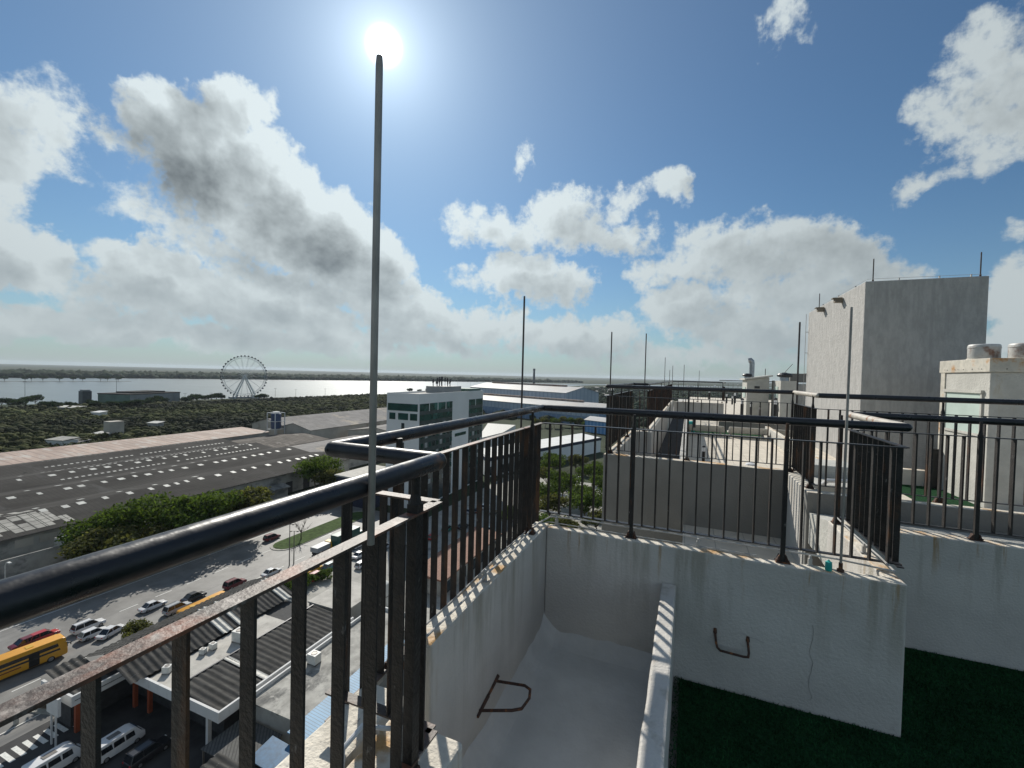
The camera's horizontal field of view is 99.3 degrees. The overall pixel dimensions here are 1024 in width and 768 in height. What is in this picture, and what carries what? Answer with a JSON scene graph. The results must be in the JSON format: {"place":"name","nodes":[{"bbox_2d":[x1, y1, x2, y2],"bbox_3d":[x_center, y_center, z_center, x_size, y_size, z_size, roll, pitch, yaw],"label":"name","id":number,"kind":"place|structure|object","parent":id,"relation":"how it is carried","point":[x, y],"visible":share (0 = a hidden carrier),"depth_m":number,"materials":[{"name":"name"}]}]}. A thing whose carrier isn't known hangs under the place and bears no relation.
{"place":"outdoors","nodes":[
{"label":"outdoors","id":0,"kind":"place"},
{"bbox_2d":[0,427,268,465],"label":"warehouse","id":1,"kind":"structure","parent":0,"point":[50,453],"depth_m":207.15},
{"bbox_2d":[0,439,349,560],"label":"warehouse","id":2,"kind":"structure","parent":0,"point":[42,502],"depth_m":147.85,"materials":[{"name":"metal"}]},
{"bbox_2d":[0,506,406,746],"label":"road","id":3,"kind":"structure","parent":0,"point":[110,604],"depth_m":88.81,"materials":[{"name":"asphalt"}]},
{"bbox_2d":[0,633,70,679],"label":"bus","id":4,"kind":"object","parent":3,"relation":"on","point":[33,654],"visible":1,"depth_m":66.70,"materials":[{"name":"yellow metal"}]},
{"bbox_2d":[69,618,105,634],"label":"car","id":5,"kind":"object","parent":3,"relation":"on","point":[79,627],"visible":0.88,"depth_m":76.27,"materials":[{"name":"white metal"}]},
{"bbox_2d":[76,626,105,641],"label":"car","id":6,"kind":"object","parent":3,"relation":"on","point":[88,634],"visible":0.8,"depth_m":74.16,"materials":[{"name":"silver metal"}]},
{"bbox_2d":[94,623,124,639],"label":"car","id":7,"kind":"object","parent":3,"relation":"on","point":[107,632],"visible":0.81,"depth_m":74.88,"materials":[{"name":"silver metal"}]},
{"bbox_2d":[137,599,167,612],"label":"car","id":8,"kind":"object","parent":3,"relation":"on","point":[147,607],"visible":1,"depth_m":83.52,"materials":[{"name":"white"}]},
{"bbox_2d":[0,531,331,767],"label":"road marking","id":9,"kind":"object","parent":3,"relation":"on","point":[20,751],"visible":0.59,"depth_m":54.55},
{"bbox_2d":[162,601,191,615],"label":"car","id":10,"kind":"object","parent":3,"relation":"on","point":[172,608],"visible":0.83,"depth_m":82.41,"materials":[{"name":"silver metal"}]},
{"bbox_2d":[270,511,361,550],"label":"traffic island","id":11,"kind":"structure","parent":3,"relation":"on","point":[272,547],"depth_m":115.87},
{"bbox_2d":[273,512,361,548],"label":"lawn","id":12,"kind":"structure","parent":11,"relation":"on","point":[319,530],"depth_m":124.24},
{"bbox_2d":[331,525,361,546],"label":"truck","id":13,"kind":"object","parent":3,"relation":"on","point":[336,537],"visible":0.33,"depth_m":114.19,"materials":[{"name":"white metal"}]},
{"bbox_2d":[267,411,284,434],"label":"water tower","id":14,"kind":"structure","parent":0,"point":[276,420],"depth_m":270.07,"materials":[{"name":"metal"}]},
{"bbox_2d":[231,433,329,447],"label":"warehouse","id":15,"kind":"structure","parent":0,"point":[282,440],"depth_m":243.43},
{"bbox_2d":[0,378,581,403],"bbox_3d":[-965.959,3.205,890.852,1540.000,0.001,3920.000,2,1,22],"label":"river","id":16,"kind":"structure","parent":0,"point":[57,390],"depth_m":1019.71,"materials":[{"name":"liquid"}]},
{"bbox_2d":[251,407,386,434],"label":"warehouse","id":17,"kind":"structure","parent":0,"point":[260,425],"depth_m":315.15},
{"bbox_2d":[277,413,386,438],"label":"warehouse","id":18,"kind":"structure","parent":0,"point":[334,428],"depth_m":287.27,"materials":[{"name":"white paint"}]},
{"bbox_2d":[289,435,385,467],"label":"warehouse","id":19,"kind":"structure","parent":0,"point":[318,446],"depth_m":219.00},
{"bbox_2d":[308,517,431,583],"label":"pavement","id":20,"kind":"structure","parent":0,"point":[387,541],"depth_m":121.68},
{"bbox_2d":[54,525,133,559],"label":"round tree","id":21,"kind":"object","parent":20,"relation":"on","point":[94,540],"visible":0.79,"depth_m":92.64,"materials":[{"name":"green plant"}]},
{"bbox_2d":[54,511,138,549],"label":"broadleaf tree","id":22,"kind":"object","parent":20,"relation":"on","point":[69,531],"visible":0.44,"depth_m":98.66,"materials":[{"name":"green plant"}]},
{"bbox_2d":[96,522,171,551],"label":"round tree","id":23,"kind":"object","parent":20,"relation":"on","point":[133,532],"visible":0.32,"depth_m":99.42,"materials":[{"name":"green plant"}]},
{"bbox_2d":[91,491,184,532],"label":"broadleaf tree","id":24,"kind":"object","parent":20,"relation":"on","point":[141,510],"visible":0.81,"depth_m":104.11,"materials":[{"name":"green plant"}]},
{"bbox_2d":[156,492,224,529],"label":"broadleaf tree","id":25,"kind":"object","parent":20,"relation":"on","point":[195,510],"visible":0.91,"depth_m":108.56,"materials":[{"name":"green plant"}]},
{"bbox_2d":[204,487,247,515],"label":"broadleaf tree","id":26,"kind":"object","parent":20,"relation":"on","point":[228,500],"visible":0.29,"depth_m":117.27,"materials":[{"name":"green plant"}]},
{"bbox_2d":[227,485,274,511],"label":"broadleaf tree","id":27,"kind":"object","parent":20,"relation":"on","point":[257,495],"visible":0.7,"depth_m":121.06,"materials":[{"name":"green plant"}]},
{"bbox_2d":[0,364,805,516],"bbox_3d":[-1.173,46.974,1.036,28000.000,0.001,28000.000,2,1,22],"label":"ground","id":28,"kind":"structure","parent":0,"point":[566,430],"depth_m":3791.07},
{"bbox_2d":[0,537,71,579],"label":"compound wall","id":29,"kind":"structure","parent":28,"relation":"on","point":[24,563],"depth_m":92.46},
{"bbox_2d":[44,436,79,445],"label":"house","id":30,"kind":"structure","parent":28,"relation":"on","point":[60,440],"depth_m":231.16,"materials":[{"name":"white paint"}]},
{"bbox_2d":[104,420,123,433],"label":"building","id":31,"kind":"structure","parent":28,"relation":"on","point":[111,427],"depth_m":262.81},
{"bbox_2d":[0,693,259,767],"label":"car park","id":32,"kind":"structure","parent":28,"relation":"on","point":[155,723],"depth_m":55.14,"materials":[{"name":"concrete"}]},
{"bbox_2d":[21,740,80,767],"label":"van","id":33,"kind":"object","parent":32,"relation":"on","point":[63,754],"visible":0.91,"depth_m":50.16,"materials":[{"name":"white metal"}]},
{"bbox_2d":[46,698,60,746],"bbox_3d":[-56.242,41.342,53.402,2.600,6.200,0.300,2,1,22],"label":"sign board","id":34,"kind":"object","parent":32,"relation":"on","point":[53,708],"visible":0.79,"depth_m":53.19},
{"bbox_2d":[101,722,144,763],"bbox_3d":[-47.998,43.532,53.049,1.910,2.190,4.900,2,1,22],"label":"van","id":35,"kind":"object","parent":32,"relation":"on","point":[118,740],"visible":0.77,"depth_m":52.69,"materials":[{"name":"white"}]},
{"bbox_2d":[122,734,170,767],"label":"car","id":36,"kind":"object","parent":32,"relation":"on","point":[140,755],"visible":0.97,"depth_m":51.51,"materials":[{"name":"black metal"}]},
{"bbox_2d":[200,720,281,764],"bbox_3d":[-31.792,43.600,51.287,6.800,3.000,5.200,2,1,22],"label":"canopy","id":37,"kind":"object","parent":32,"relation":"on","point":[226,742],"visible":0.41,"depth_m":51.22,"materials":[{"name":"metal"}]},
{"bbox_2d":[120,618,153,640],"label":"broadleaf tree","id":38,"kind":"object","parent":28,"relation":"on","point":[130,628],"visible":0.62,"depth_m":70.53,"materials":[{"name":"green plant"}]},
{"bbox_2d":[97,390,180,403],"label":"pavilion","id":39,"kind":"structure","parent":28,"relation":"on","point":[120,396],"depth_m":499.43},
{"bbox_2d":[200,752,238,767],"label":"shed roof building","id":40,"kind":"structure","parent":28,"relation":"on","point":[217,759],"depth_m":47.05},
{"bbox_2d":[0,393,485,452],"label":"thicket","id":41,"kind":"object","parent":28,"relation":"on","point":[29,427],"visible":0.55,"depth_m":355.06,"materials":[{"name":"green plant"}]},
{"bbox_2d":[220,355,267,398],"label":"ferris wheel","id":42,"kind":"object","parent":28,"relation":"on","point":[247,383],"visible":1,"depth_m":671.86,"materials":[{"name":"metal"}]},
{"bbox_2d":[0,368,582,382],"bbox_3d":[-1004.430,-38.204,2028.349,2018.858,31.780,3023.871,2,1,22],"label":"shore wood","id":43,"kind":"object","parent":28,"relation":"on","point":[24,372],"visible":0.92,"depth_m":1820.86,"materials":[{"name":"plant"}]},
{"bbox_2d":[292,454,343,486],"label":"broadleaf tree","id":44,"kind":"object","parent":28,"relation":"on","point":[314,465],"visible":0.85,"depth_m":159.66,"materials":[{"name":"green plant"}]},
{"bbox_2d":[311,468,345,484],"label":"broadleaf tree","id":45,"kind":"object","parent":28,"relation":"on","point":[328,477],"visible":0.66,"depth_m":155.88,"materials":[{"name":"green plant"}]},
{"bbox_2d":[334,465,384,507],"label":"annex","id":46,"kind":"object","parent":28,"relation":"on","point":[350,474],"visible":0.1,"depth_m":153.64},
{"bbox_2d":[386,377,482,507],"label":"hotel","id":47,"kind":"structure","parent":28,"relation":"on","point":[433,404],"depth_m":161.30,"materials":[{"name":"white concrete"}]},
{"bbox_2d":[388,403,417,411],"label":"window","id":48,"kind":"structure","parent":47,"relation":"in","point":[391,406],"depth_m":149.79,"materials":[{"name":"green glass"}]},
{"bbox_2d":[420,401,452,410],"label":"window","id":49,"kind":"structure","parent":47,"relation":"in","point":[433,406],"depth_m":157.19,"materials":[{"name":"green glass"}]},
{"bbox_2d":[287,475,601,687],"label":"forecourt","id":50,"kind":"structure","parent":28,"relation":"on","point":[318,587],"depth_m":121.95,"materials":[{"name":"concrete"}]},
{"bbox_2d":[41,575,353,744],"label":"shop building","id":51,"kind":"structure","parent":50,"relation":"on","point":[214,687],"depth_m":60.68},
{"bbox_2d":[255,736,289,767],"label":"awning","id":52,"kind":"object","parent":50,"relation":"on","point":[273,752],"visible":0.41,"depth_m":48.14,"materials":[{"name":"metal"}]},
{"bbox_2d":[256,607,404,744],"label":"flat roof building","id":53,"kind":"structure","parent":50,"relation":"on","point":[273,704],"depth_m":57.37,"materials":[{"name":"concrete"}]},
{"bbox_2d":[308,581,360,619],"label":"pale roof building","id":54,"kind":"structure","parent":50,"relation":"on","point":[323,600],"depth_m":79.25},
{"bbox_2d":[287,645,386,739],"bbox_3d":[-20.665,42.505,58.616,3.000,5.420,20.000,2,1,22],"label":"awning","id":55,"kind":"object","parent":50,"relation":"on","point":[317,716],"visible":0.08,"depth_m":52.98,"materials":[{"name":"metal"}]},
{"bbox_2d":[427,527,501,595],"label":"long shop","id":56,"kind":"structure","parent":50,"relation":"on","point":[439,569],"depth_m":100.18,"materials":[{"name":"concrete"}]},
{"bbox_2d":[540,455,565,468],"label":"broadleaf tree","id":57,"kind":"object","parent":50,"relation":"on","point":[554,460],"visible":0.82,"depth_m":191.98,"materials":[{"name":"green plant"}]},
{"bbox_2d":[539,493,568,515],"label":"broadleaf tree","id":58,"kind":"object","parent":50,"relation":"on","point":[553,501],"visible":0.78,"depth_m":134.77,"materials":[{"name":"green plant"}]},
{"bbox_2d":[546,469,585,495],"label":"broadleaf tree","id":59,"kind":"object","parent":50,"relation":"on","point":[565,478],"visible":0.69,"depth_m":159.05,"materials":[{"name":"green plant"}]},
{"bbox_2d":[567,484,601,524],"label":"broadleaf tree","id":60,"kind":"object","parent":50,"relation":"on","point":[587,501],"visible":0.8,"depth_m":135.59,"materials":[{"name":"green plant"}]},
{"bbox_2d":[573,464,602,488],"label":"broadleaf tree","id":61,"kind":"object","parent":50,"relation":"on","point":[588,470],"visible":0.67,"depth_m":176.06,"materials":[{"name":"green plant"}]},
{"bbox_2d":[470,382,599,402],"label":"industrial shed","id":62,"kind":"structure","parent":28,"relation":"on","point":[554,391],"depth_m":517.32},
{"bbox_2d":[483,393,605,424],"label":"industrial shed","id":63,"kind":"structure","parent":28,"relation":"on","point":[492,403],"depth_m":467.60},
{"bbox_2d":[584,416,605,434],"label":"industrial shed","id":64,"kind":"structure","parent":28,"relation":"on","point":[594,421],"depth_m":362.73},
{"bbox_2d":[493,387,770,428],"bbox_3d":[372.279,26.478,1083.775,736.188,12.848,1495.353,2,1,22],"label":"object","id":65,"kind":"object","parent":28,"relation":"on","point":[602,397],"visible":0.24,"depth_m":1033.48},
{"bbox_3d":[12.123,24.436,31.754,2.685,44.360,52.580,2,1,22],"label":"apartment tower","id":66,"kind":"object","parent":28,"relation":"on","visible":0},
{"bbox_2d":[611,430,637,454],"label":"parapet wall","id":67,"kind":"structure","parent":66,"relation":"on","point":[627,444],"depth_m":8.96,"materials":[{"name":"paint"}]},
{"bbox_2d":[637,430,651,456],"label":"parapet wall","id":68,"kind":"structure","parent":66,"relation":"on","point":[649,441],"depth_m":10.53,"materials":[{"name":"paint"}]},
{"bbox_2d":[649,401,673,456],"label":"parapet wall","id":69,"kind":"structure","parent":66,"relation":"on","point":[665,423],"depth_m":13.95,"materials":[{"name":"paint"}]},
{"bbox_2d":[633,381,672,429],"bbox_3d":[6.141,0.476,17.941,0.425,1.176,16.008,2,1,22],"label":"railing","id":70,"kind":"object","parent":69,"relation":"on","point":[665,395],"visible":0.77,"depth_m":13.30,"materials":[{"name":"metal"}]},
{"bbox_2d":[658,418,683,458],"bbox_3d":[6.075,2.072,16.356,0.680,0.001,19.770,2,1,22],"label":"dark gutter","id":71,"kind":"object","parent":66,"relation":"on","point":[674,426],"visible":0.2,"depth_m":15.75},
{"bbox_2d":[601,453,782,544],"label":"parapet wall","id":72,"kind":"structure","parent":66,"relation":"on","point":[746,499],"depth_m":6.83,"materials":[{"name":"concrete"}]},
{"bbox_2d":[605,383,1023,506],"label":"railing","id":73,"kind":"object","parent":72,"relation":"on","point":[622,400],"visible":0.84,"depth_m":5.51,"materials":[{"name":"metal"}]},
{"bbox_3d":[18.976,24.683,28.303,12.670,44.360,53.800,2,1,22],"label":"apartment tower","id":74,"kind":"object","parent":28,"relation":"on","visible":0},
{"bbox_2d":[786,472,817,563],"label":"parapet wall","id":75,"kind":"structure","parent":74,"relation":"on","point":[793,510],"depth_m":5.74,"materials":[{"name":"paint"}]},
{"bbox_2d":[802,490,1023,566],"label":"parapet wall","id":76,"kind":"structure","parent":74,"relation":"on","point":[826,503],"depth_m":4.71,"materials":[{"name":"concrete"}]},
{"bbox_3d":[4.287,25.026,-4.324,15.230,44.380,12.680,2,1,22],"label":"apartment tower","id":77,"kind":"object","parent":28,"relation":"on","visible":0},
{"bbox_2d":[668,682,678,767],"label":"roof slab","id":78,"kind":"structure","parent":77,"relation":"on","point":[672,734],"depth_m":2.90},
{"bbox_2d":[276,685,388,767],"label":"parapet wall","id":79,"kind":"structure","parent":78,"relation":"on","point":[317,748],"depth_m":1.58,"materials":[{"name":"paint"}]},
{"bbox_2d":[349,720,461,767],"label":"parapet wall","id":80,"kind":"structure","parent":78,"relation":"on","point":[442,751],"depth_m":1.49,"materials":[{"name":"paint"}]},
{"bbox_2d":[344,723,402,762],"bbox_3d":[-0.469,1.189,1.449,0.070,0.120,0.313,2,1,28],"label":"coping","id":81,"kind":"object","parent":80,"relation":"on","point":[353,736],"visible":0.42,"depth_m":1.43,"materials":[{"name":"concrete"}]},
{"bbox_2d":[425,522,548,759],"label":"parapet wall","id":82,"kind":"structure","parent":78,"relation":"on","point":[481,637],"depth_m":2.64,"materials":[{"name":"paint"}]},
{"bbox_2d":[476,674,531,717],"bbox_3d":[-0.029,1.930,2.654,0.284,0.093,0.295,2,1,22],"label":"ladder rung","id":83,"kind":"object","parent":82,"relation":"attached to","point":[482,709],"visible":1,"depth_m":2.64,"materials":[{"name":"metal"}]},
{"bbox_2d":[637,583,676,767],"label":"parapet wall","id":84,"kind":"structure","parent":78,"relation":"on","point":[654,743],"depth_m":2.24,"materials":[{"name":"paint"}]},
{"bbox_2d":[544,524,907,736],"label":"parapet wall","id":85,"kind":"structure","parent":78,"relation":"on","point":[824,642],"depth_m":3.16,"materials":[{"name":"paint"}]},
{"bbox_2d":[0,405,1023,767],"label":"railing","id":86,"kind":"object","parent":85,"relation":"on","point":[874,491],"visible":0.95,"depth_m":1.37,"materials":[{"name":"metal"}]},
{"bbox_2d":[367,54,382,545],"bbox_3d":[-0.346,-0.204,1.101,0.019,1.230,0.019,2,1,22],"label":"lightning rod","id":87,"kind":"object","parent":86,"relation":"attached to","point":[375,302],"visible":1,"depth_m":1.09,"materials":[{"name":"metal"}]},
{"bbox_2d":[520,296,524,427],"bbox_3d":[0.078,0.296,3.636,0.042,2.052,0.040,2,1,22],"label":"lightning rod","id":88,"kind":"object","parent":86,"relation":"attached to","point":[522,359],"visible":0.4,"depth_m":3.62,"materials":[{"name":"metal"}]},
{"bbox_2d":[386,516,895,660],"bbox_3d":[1.152,1.228,3.287,4.042,0.086,1.561,1,1,-16],"label":"coping","id":89,"kind":"object","parent":85,"relation":"on","point":[697,545],"visible":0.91,"depth_m":3.23,"materials":[{"name":"concrete"}]},
{"bbox_2d":[837,307,852,572],"bbox_3d":[2.285,0.384,2.977,0.044,1.815,0.042,2,1,22],"label":"lightning rod","id":90,"kind":"object","parent":85,"relation":"on","point":[840,569],"visible":1,"depth_m":2.97,"materials":[{"name":"metal"}]},
{"bbox_2d":[669,647,1023,767],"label":"turf","id":91,"kind":"structure","parent":78,"relation":"on","point":[957,751],"depth_m":2.87,"materials":[{"name":"plant"}]},
{"bbox_2d":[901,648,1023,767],"bbox_3d":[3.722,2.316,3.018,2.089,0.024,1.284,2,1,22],"label":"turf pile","id":92,"kind":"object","parent":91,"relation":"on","point":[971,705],"visible":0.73,"depth_m":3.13,"materials":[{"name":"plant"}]},
{"bbox_2d":[827,521,898,578],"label":"parapet wall","id":93,"kind":"structure","parent":78,"relation":"on","point":[857,546],"depth_m":3.54,"materials":[{"name":"paint"}]},
{"bbox_2d":[844,522,1023,670],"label":"parapet wall","id":94,"kind":"structure","parent":78,"relation":"on","point":[965,598],"depth_m":3.66,"materials":[{"name":"paint"}]},
{"bbox_2d":[348,424,482,435],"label":"warehouse","id":95,"kind":"structure","parent":0,"point":[365,430],"depth_m":280.17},
{"bbox_2d":[482,423,515,447],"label":"building","id":96,"kind":"structure","parent":0,"point":[490,429],"depth_m":305.77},
{"bbox_2d":[0,0,1023,382],"label":"sky","id":97,"kind":"structure","parent":0,"point":[184,183],"materials":[{"name":"blue"}]},
{"bbox_2d":[483,433,601,476],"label":"building","id":98,"kind":"structure","parent":0,"point":[577,445],"depth_m":251.34,"materials":[{"name":"white paint"}]},
{"bbox_2d":[461,608,651,767],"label":"floor","id":99,"kind":"structure","parent":0,"point":[584,707],"depth_m":2.93,"materials":[{"name":"concrete"}]},
{"bbox_2d":[727,427,766,439],"bbox_3d":[9.400,1.958,17.400,1.400,0.471,0.622,2,1,22],"label":"stone bench","id":100,"kind":"object","parent":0,"point":[754,431],"visible":0.79,"depth_m":17.18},
{"bbox_2d":[682,397,911,562],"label":"terrace paving","id":101,"kind":"structure","parent":0,"point":[765,553],"depth_m":12.86,"materials":[{"name":"concrete"}]},
{"bbox_2d":[674,401,723,413],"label":"parapet wall","id":102,"kind":"structure","parent":101,"relation":"on","point":[697,407],"depth_m":25.18,"materials":[{"name":"paint"}]},
{"bbox_2d":[718,421,789,429],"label":"parapet wall","id":103,"kind":"structure","parent":101,"relation":"on","point":[747,425],"depth_m":19.45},
{"bbox_2d":[740,375,772,415],"bbox_3d":[14.335,0.781,25.700,1.400,2.620,2.600,2,1,22],"label":"vent hut","id":104,"kind":"object","parent":101,"relation":"on","point":[759,382],"visible":0.84,"depth_m":24.61,"materials":[{"name":"stone"}]},
{"bbox_2d":[771,373,805,416],"bbox_3d":[15.366,0.804,23.552,2.070,2.720,3.200,2,1,22],"label":"vent hut","id":105,"kind":"object","parent":101,"relation":"on","point":[783,400],"visible":0.41,"depth_m":22.52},
{"bbox_2d":[695,430,981,507],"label":"terrace turf","id":106,"kind":"structure","parent":101,"relation":"on","point":[906,489],"depth_m":9.18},
{"bbox_2d":[927,448,938,488],"bbox_3d":[9.399,1.881,9.727,0.180,0.880,0.210,2,1,22],"label":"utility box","id":107,"kind":"object","parent":106,"relation":"on","point":[935,467],"visible":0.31,"depth_m":9.64,"materials":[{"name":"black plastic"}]},
{"bbox_2d":[803,274,988,469],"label":"stair tower","id":108,"kind":"structure","parent":101,"relation":"on","point":[909,335],"depth_m":11.16,"materials":[{"name":"concrete"}]},
{"bbox_2d":[902,468,924,485],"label":"parapet wall","id":109,"kind":"structure","parent":101,"relation":"on","point":[906,478],"depth_m":9.94,"materials":[{"name":"paint"}]},
{"bbox_2d":[938,358,1023,511],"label":"vent hut","id":110,"kind":"object","parent":101,"relation":"on","point":[993,378],"visible":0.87,"depth_m":8.16,"materials":[{"name":"white paint"}]},
{"bbox_2d":[943,389,983,435],"bbox_3d":[9.207,0.558,8.920,0.050,0.890,1.340,2,1,22],"label":"window","id":111,"kind":"structure","parent":110,"relation":"in","point":[954,409],"depth_m":8.86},
{"bbox_2d":[966,344,1001,359],"bbox_3d":[9.536,-0.642,8.793,0.498,0.312,0.498,2,1,22],"label":"vent cylinder","id":112,"kind":"object","parent":110,"relation":"on","point":[977,351],"visible":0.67,"depth_m":8.64,"materials":[{"name":"metal"}]},
{"bbox_2d":[1007,343,1023,357],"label":"vent cylinder","id":113,"kind":"object","parent":110,"relation":"on","point":[1015,350],"visible":0.79,"depth_m":8.12,"materials":[{"name":"metal"}]},
{"bbox_2d":[813,459,847,493],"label":"roof steps","id":114,"kind":"structure","parent":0,"point":[831,466],"depth_m":7.17,"materials":[{"name":"white concrete"}]},
{"bbox_2d":[808,513,1023,565],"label":"gutter floor","id":115,"kind":"structure","parent":0,"point":[823,531],"depth_m":4.58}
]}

